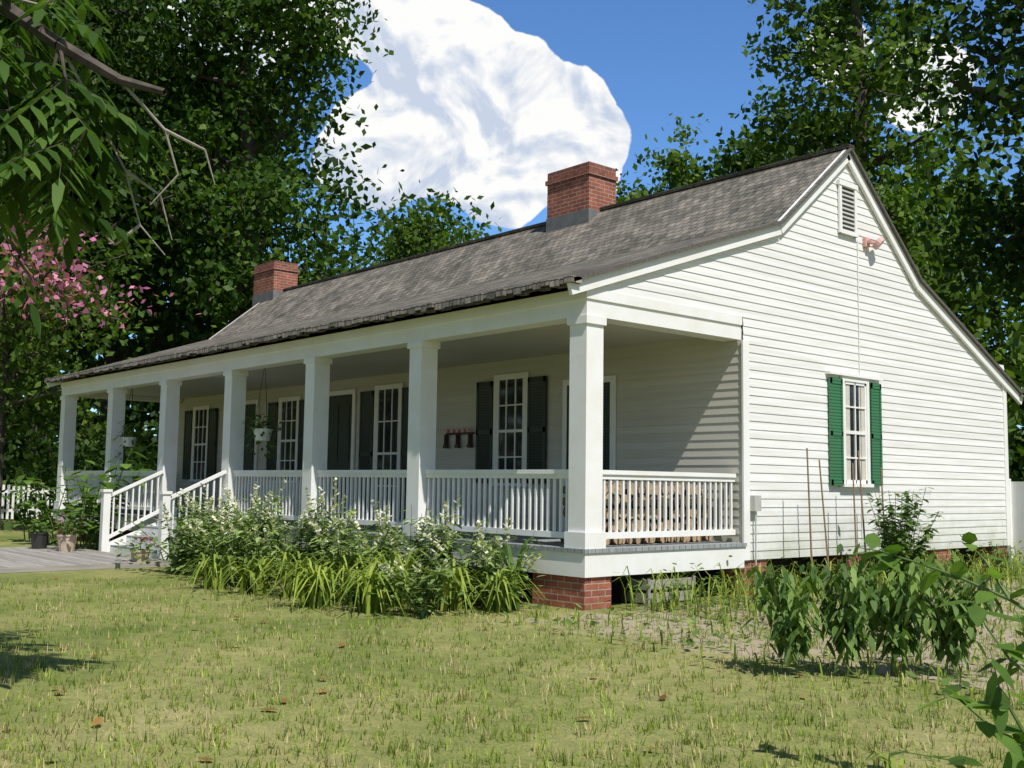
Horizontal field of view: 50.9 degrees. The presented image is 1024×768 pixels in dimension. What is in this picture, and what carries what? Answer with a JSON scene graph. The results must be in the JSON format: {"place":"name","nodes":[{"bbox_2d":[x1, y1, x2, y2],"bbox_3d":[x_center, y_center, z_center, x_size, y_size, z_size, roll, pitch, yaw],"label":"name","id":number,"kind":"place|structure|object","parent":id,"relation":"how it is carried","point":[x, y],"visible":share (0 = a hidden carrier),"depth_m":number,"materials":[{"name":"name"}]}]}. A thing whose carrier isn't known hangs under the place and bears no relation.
{"place":"outdoors","nodes":[
{"label":"outdoors","id":0,"kind":"place"},
{"bbox_2d":[0,0,214,337],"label":"tree branch","id":1,"kind":"object","parent":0,"point":[34,111],"visible":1,"depth_m":6.18,"materials":[{"name":"green plant"}]},
{"bbox_2d":[0,503,1023,767],"bbox_3d":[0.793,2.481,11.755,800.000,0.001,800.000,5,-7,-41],"label":"ground","id":2,"kind":"structure","parent":0,"point":[570,743],"depth_m":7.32,"materials":[{"name":"green plant"}]},
{"bbox_2d":[0,1,134,224],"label":"tree","id":3,"kind":"object","parent":2,"relation":"on","point":[3,152],"visible":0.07,"depth_m":35.14,"materials":[{"name":"green plant"}]},
{"bbox_2d":[0,2,184,350],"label":"tree","id":4,"kind":"object","parent":2,"relation":"on","point":[114,101],"visible":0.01,"depth_m":40.73,"materials":[{"name":"green plant"}]},
{"bbox_2d":[0,190,210,521],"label":"crape myrtle tree","id":5,"kind":"object","parent":2,"relation":"on","point":[29,384],"visible":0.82,"depth_m":27.26,"materials":[{"name":"green plant"}]},
{"bbox_2d":[0,0,280,516],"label":"tree","id":6,"kind":"object","parent":2,"relation":"on","point":[98,25],"visible":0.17,"depth_m":38.10,"materials":[{"name":"green plant"}]},
{"bbox_2d":[6,0,315,454],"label":"tree","id":7,"kind":"object","parent":2,"relation":"on","point":[152,342],"visible":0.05,"depth_m":44.90,"materials":[{"name":"green plant"}]},
{"bbox_2d":[63,0,393,337],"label":"tree","id":8,"kind":"object","parent":2,"relation":"on","point":[229,277],"visible":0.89,"depth_m":38.42,"materials":[{"name":"green plant"}]},
{"bbox_2d":[112,35,386,432],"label":"tree","id":9,"kind":"object","parent":2,"relation":"on","point":[330,197],"visible":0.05,"depth_m":55.81,"materials":[{"name":"green plant"}]},
{"bbox_2d":[0,446,547,617],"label":"bed plants","id":10,"kind":"object","parent":2,"relation":"on","point":[247,551],"visible":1,"depth_m":12.98,"materials":[{"name":"green plant"}]},
{"bbox_2d":[0,470,695,604],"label":"deck stairs","id":11,"kind":"structure","parent":2,"relation":"on","point":[27,559],"depth_m":17.79,"materials":[{"name":"white paint"}]},
{"bbox_2d":[12,406,288,553],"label":"potted plants","id":12,"kind":"object","parent":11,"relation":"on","point":[139,436],"visible":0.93,"depth_m":18.53,"materials":[{"name":"green plant"}]},
{"bbox_2d":[30,368,272,561],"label":"plant pots","id":13,"kind":"object","parent":11,"relation":"on","point":[66,543],"visible":0.85,"depth_m":18.93,"materials":[{"name":"ceramic"}]},
{"bbox_2d":[269,169,501,280],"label":"tree","id":14,"kind":"object","parent":2,"relation":"on","point":[371,245],"visible":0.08,"depth_m":75.79,"materials":[{"name":"green plant"}]},
{"bbox_2d":[335,189,489,269],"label":"tree","id":15,"kind":"object","parent":2,"relation":"on","point":[408,240],"visible":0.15,"depth_m":47.67,"materials":[{"name":"green plant"}]},
{"bbox_2d":[1,577,994,760],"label":"fallen leaves","id":16,"kind":"object","parent":2,"relation":"on","point":[98,720],"visible":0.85,"depth_m":6.60,"materials":[{"name":"brown plant"}]},
{"bbox_2d":[0,286,1023,499],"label":"treeline","id":17,"kind":"object","parent":2,"relation":"on","point":[1018,443],"visible":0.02,"depth_m":62.24,"materials":[{"name":"green plant"}]},
{"bbox_2d":[1,338,1023,531],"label":"understory shrub","id":18,"kind":"object","parent":2,"relation":"on","point":[30,468],"visible":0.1,"depth_m":35.23,"materials":[{"name":"green plant"}]},
{"bbox_2d":[1,479,1023,567],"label":"fences","id":19,"kind":"object","parent":2,"relation":"on","point":[1016,491],"visible":0.03,"depth_m":19.18,"materials":[{"name":"white paint"}]},
{"bbox_2d":[47,149,1022,610],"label":"house","id":20,"kind":"structure","parent":2,"relation":"on","point":[719,359],"depth_m":15.04,"materials":[{"name":"paint"}]},
{"bbox_2d":[252,161,617,306],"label":"chimneys","id":21,"kind":"object","parent":20,"relation":"on","point":[582,193],"visible":0.7,"depth_m":19.81,"materials":[{"name":"brick"}]},
{"bbox_2d":[182,179,884,573],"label":"windows with shutters","id":22,"kind":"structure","parent":20,"relation":"attached to","point":[510,421],"depth_m":17.50,"materials":[{"name":"white paint"}]},
{"bbox_2d":[45,144,1023,397],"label":"roof","id":23,"kind":"structure","parent":20,"relation":"on","point":[534,260],"depth_m":18.03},
{"bbox_2d":[560,481,712,544],"bbox_3d":[1.585,1.592,13.347,2.273,0.754,0.540,5,-7,-41],"label":"bench","id":24,"kind":"object","parent":20,"relation":"on","point":[655,540],"visible":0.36,"depth_m":13.18,"materials":[{"name":"brown wood"}]},
{"bbox_2d":[615,168,641,202],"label":"tree","id":25,"kind":"object","parent":2,"relation":"on","point":[627,197],"depth_m":65.47,"materials":[{"name":"green plant"}]},
{"bbox_2d":[616,113,740,200],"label":"tree","id":26,"kind":"object","parent":2,"relation":"on","point":[677,166],"visible":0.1,"depth_m":65.82,"materials":[{"name":"green plant"}]},
{"bbox_2d":[696,77,787,179],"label":"tree","id":27,"kind":"object","parent":2,"relation":"on","point":[728,161],"visible":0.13,"depth_m":62.61,"materials":[{"name":"green plant"}]},
{"bbox_2d":[504,448,1023,767],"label":"garden plants","id":28,"kind":"object","parent":2,"relation":"on","point":[898,607],"visible":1,"depth_m":7.87,"materials":[{"name":"green plant"}]},
{"bbox_2d":[728,0,970,310],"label":"tree","id":29,"kind":"object","parent":2,"relation":"on","point":[858,83],"visible":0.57,"depth_m":48.16,"materials":[{"name":"green plant"}]},
{"bbox_2d":[812,0,1023,349],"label":"tall tree","id":30,"kind":"object","parent":2,"relation":"on","point":[1002,95],"visible":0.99,"depth_m":28.80,"materials":[{"name":"green plant"}]},
{"bbox_2d":[878,71,1023,445],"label":"tree","id":31,"kind":"object","parent":2,"relation":"on","point":[985,325],"visible":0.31,"depth_m":55.23,"materials":[{"name":"green plant"}]},
{"bbox_2d":[23,0,1023,436],"label":"sky","id":32,"kind":"structure","parent":0,"point":[489,99],"materials":[{"name":"blue"}]}
]}

